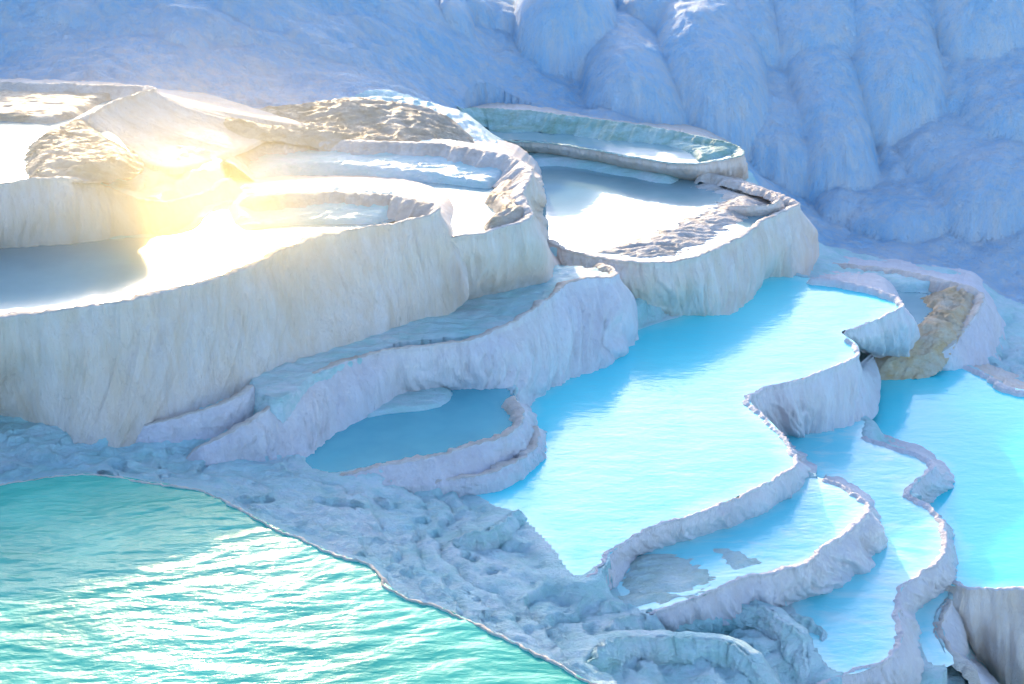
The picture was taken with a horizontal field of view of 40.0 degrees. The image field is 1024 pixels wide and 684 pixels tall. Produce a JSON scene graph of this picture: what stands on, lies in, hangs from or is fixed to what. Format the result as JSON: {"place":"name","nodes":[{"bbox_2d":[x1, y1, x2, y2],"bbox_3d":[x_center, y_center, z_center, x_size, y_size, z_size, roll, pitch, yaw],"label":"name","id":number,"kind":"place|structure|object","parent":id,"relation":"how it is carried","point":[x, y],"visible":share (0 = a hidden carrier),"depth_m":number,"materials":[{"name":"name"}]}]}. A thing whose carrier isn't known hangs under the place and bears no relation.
{"place":"outdoors","nodes":[
{"label":"outdoors","id":0,"kind":"place"},
{"bbox_2d":[0,473,592,683],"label":"water","id":1,"kind":"structure","parent":0,"point":[105,580],"depth_m":21.34,"materials":[{"name":"teal liquid"}]},
{"bbox_2d":[0,0,1023,303],"bbox_3d":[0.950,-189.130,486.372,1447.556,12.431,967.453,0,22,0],"label":"hillside","id":2,"kind":"structure","parent":0,"point":[886,128],"depth_m":49.87,"materials":[{"name":"stone"}]},
{"bbox_2d":[0,89,1023,683],"bbox_3d":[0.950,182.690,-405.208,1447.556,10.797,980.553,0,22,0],"label":"ground","id":3,"kind":"structure","parent":0,"point":[524,585],"depth_m":26.71,"materials":[{"name":"stone"}]},
{"bbox_2d":[0,78,303,248],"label":"travertine basin","id":4,"kind":"object","parent":3,"relation":"on","point":[60,195],"visible":0.94,"depth_m":33.61,"materials":[{"name":"white stone"}]},
{"bbox_2d":[0,100,127,182],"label":"water","id":5,"kind":"structure","parent":4,"relation":"in","point":[17,139],"depth_m":34.03,"materials":[{"name":"water"}]},
{"bbox_2d":[135,384,254,442],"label":"travertine terrace","id":6,"kind":"structure","parent":3,"relation":"on","point":[215,420],"depth_m":28.19,"materials":[{"name":"white stone"}]},
{"bbox_2d":[0,175,468,447],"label":"travertine basin","id":7,"kind":"object","parent":3,"relation":"on","point":[118,374],"visible":0.92,"depth_m":29.43,"materials":[{"name":"white stone"}]},
{"bbox_2d":[0,202,395,314],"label":"water","id":8,"kind":"structure","parent":7,"relation":"in","point":[218,241],"depth_m":29.65,"materials":[{"name":"water"}]},
{"bbox_2d":[0,468,598,683],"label":"travertine basin","id":9,"kind":"object","parent":3,"relation":"on","point":[197,485],"visible":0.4,"depth_m":24.75,"materials":[{"name":"white stone"}]},
{"bbox_2d":[220,139,559,299],"bbox_3d":[-3.267,-3.998,38.329,9.150,3.150,12.793,0,22,0],"label":"travertine basin","id":10,"kind":"object","parent":3,"relation":"on","point":[507,249],"visible":0.76,"depth_m":36.72,"materials":[{"name":"white stone"}]},
{"bbox_2d":[223,97,473,150],"bbox_3d":[-4.795,-5.592,39.787,8.599,2.278,4.157,0,22,0],"label":"crust bed","id":11,"kind":"object","parent":10,"relation":"on","point":[337,121],"visible":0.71,"depth_m":39.48,"materials":[{"name":"white stone"}]},
{"bbox_2d":[230,175,495,235],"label":"water","id":12,"kind":"structure","parent":10,"relation":"in","point":[473,212],"depth_m":34.66,"materials":[{"name":"water"}]},
{"bbox_2d":[186,263,638,466],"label":"travertine terrace","id":13,"kind":"structure","parent":3,"relation":"on","point":[562,333],"depth_m":31.30,"materials":[{"name":"white stone"}]},
{"bbox_2d":[340,387,546,497],"bbox_3d":[-1.386,2.133,30.516,4.522,1.588,6.137,0,22,0],"label":"travertine basin","id":14,"kind":"object","parent":3,"relation":"on","point":[514,453],"visible":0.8,"depth_m":28.72,"materials":[{"name":"white stone"}]},
{"bbox_2d":[305,388,516,472],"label":"water","id":15,"kind":"structure","parent":14,"relation":"in","point":[462,417],"depth_m":29.47,"materials":[{"name":"blue liquid"}]},
{"bbox_2d":[447,509,526,550],"bbox_3d":[-0.282,3.833,26.968,0.841,1.310,2.552,19,29,38],"label":"rimstone ledge","id":16,"kind":"object","parent":3,"relation":"on","point":[499,533],"visible":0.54,"depth_m":26.27,"materials":[{"name":"stone"}]},
{"bbox_2d":[457,102,748,179],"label":"travertine basin","id":17,"kind":"object","parent":3,"relation":"on","point":[699,144],"visible":0.75,"depth_m":45.80,"materials":[{"name":"white stone"}]},
{"bbox_2d":[487,129,731,162],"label":"water","id":18,"kind":"structure","parent":17,"relation":"in","point":[659,152],"depth_m":45.34,"materials":[{"name":"pale white water"}]},
{"bbox_2d":[592,599,635,616],"bbox_3d":[2.335,5.316,25.902,2.768,1.716,0.617,-14,26,-31],"label":"rimstone ledge","id":19,"kind":"object","parent":3,"relation":"on","point":[609,606],"visible":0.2,"depth_m":25.33,"materials":[{"name":"stone"}]},
{"bbox_2d":[528,152,818,315],"bbox_3d":[4.705,-3.419,42.828,10.527,2.993,13.319,0,22,0],"label":"travertine basin","id":20,"kind":"object","parent":3,"relation":"on","point":[729,276],"visible":0.77,"depth_m":38.42,"materials":[{"name":"white stone"}]},
{"bbox_2d":[540,166,786,261],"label":"water","id":21,"kind":"structure","parent":20,"relation":"in","point":[589,211],"depth_m":40.92,"materials":[{"name":"pale white water"}]},
{"bbox_2d":[587,635,764,683],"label":"rimstone ledge","id":22,"kind":"object","parent":3,"relation":"on","point":[608,655],"visible":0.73,"depth_m":24.47,"materials":[{"name":"stone"}]},
{"bbox_2d":[602,604,809,683],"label":"rimstone ledge","id":23,"kind":"object","parent":3,"relation":"on","point":[773,625],"visible":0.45,"depth_m":25.84,"materials":[{"name":"stone"}]},
{"bbox_2d":[586,338,880,589],"bbox_3d":[6.028,2.591,32.048,2.443,2.132,16.955,12,25,26],"label":"travertine basin","id":24,"kind":"object","parent":3,"relation":"on","point":[846,393],"visible":0.81,"depth_m":33.17,"materials":[{"name":"white stone"}]},
{"bbox_2d":[476,275,898,574],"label":"water","id":25,"kind":"structure","parent":24,"relation":"in","point":[658,423],"depth_m":31.55,"materials":[{"name":"blue liquid"}]},
{"bbox_2d":[618,474,887,632],"bbox_3d":[5.478,4.341,28.743,3.226,1.650,9.599,19,29,38],"label":"travertine basin","id":26,"kind":"object","parent":3,"relation":"on","point":[843,558],"visible":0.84,"depth_m":26.86,"materials":[{"name":"white stone"}]},
{"bbox_2d":[789,613,827,641],"bbox_3d":[5.428,5.759,26.572,1.604,1.177,0.953,15,27,32],"label":"rimstone ledge","id":27,"kind":"object","parent":3,"relation":"on","point":[809,624],"visible":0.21,"depth_m":26.51,"materials":[{"name":"stone"}]},
{"bbox_2d":[806,271,919,357],"bbox_3d":[9.961,-0.995,40.403,3.902,2.071,8.939,0,22,0],"label":"travertine basin","id":28,"kind":"object","parent":3,"relation":"on","point":[896,333],"visible":0.84,"depth_m":38.39,"materials":[{"name":"white stone"}]},
{"bbox_2d":[816,434,958,683],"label":"travertine basin","id":29,"kind":"object","parent":3,"relation":"on","point":[902,662],"visible":0.85,"depth_m":28.44,"materials":[{"name":"white stone"}]},
{"bbox_2d":[786,420,944,673],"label":"water","id":30,"kind":"structure","parent":29,"relation":"in","point":[853,619],"depth_m":29.18,"materials":[{"name":"blue liquid"}]},
{"bbox_2d":[833,256,1005,379],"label":"travertine basin","id":31,"kind":"object","parent":3,"relation":"on","point":[961,324],"visible":0.81,"depth_m":41.03,"materials":[{"name":"white stone"}]},
{"bbox_2d":[894,290,932,324],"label":"water","id":32,"kind":"structure","parent":31,"relation":"in","point":[917,308],"depth_m":41.81,"materials":[{"name":"liquid"}]},
{"bbox_2d":[932,599,999,683],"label":"travertine basin","id":33,"kind":"object","parent":3,"relation":"on","point":[950,622],"visible":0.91,"depth_m":28.61,"materials":[{"name":"white stone"}]},
{"bbox_2d":[945,364,1023,683],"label":"travertine basin","id":34,"kind":"object","parent":3,"relation":"on","point":[993,619],"visible":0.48,"depth_m":29.14,"materials":[{"name":"white stone"}]},
{"bbox_2d":[872,369,1023,588],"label":"water","id":35,"kind":"structure","parent":34,"relation":"in","point":[966,427],"depth_m":34.77,"materials":[{"name":"blue liquid"}]},
{"bbox_2d":[617,477,865,611],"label":"water","id":36,"kind":"structure","parent":0,"point":[806,520],"depth_m":27.94,"materials":[{"name":"blue liquid"}]},
{"bbox_2d":[915,591,953,666],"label":"water","id":37,"kind":"structure","parent":0,"point":[934,652],"depth_m":27.89,"materials":[{"name":"blue liquid"}]}
]}

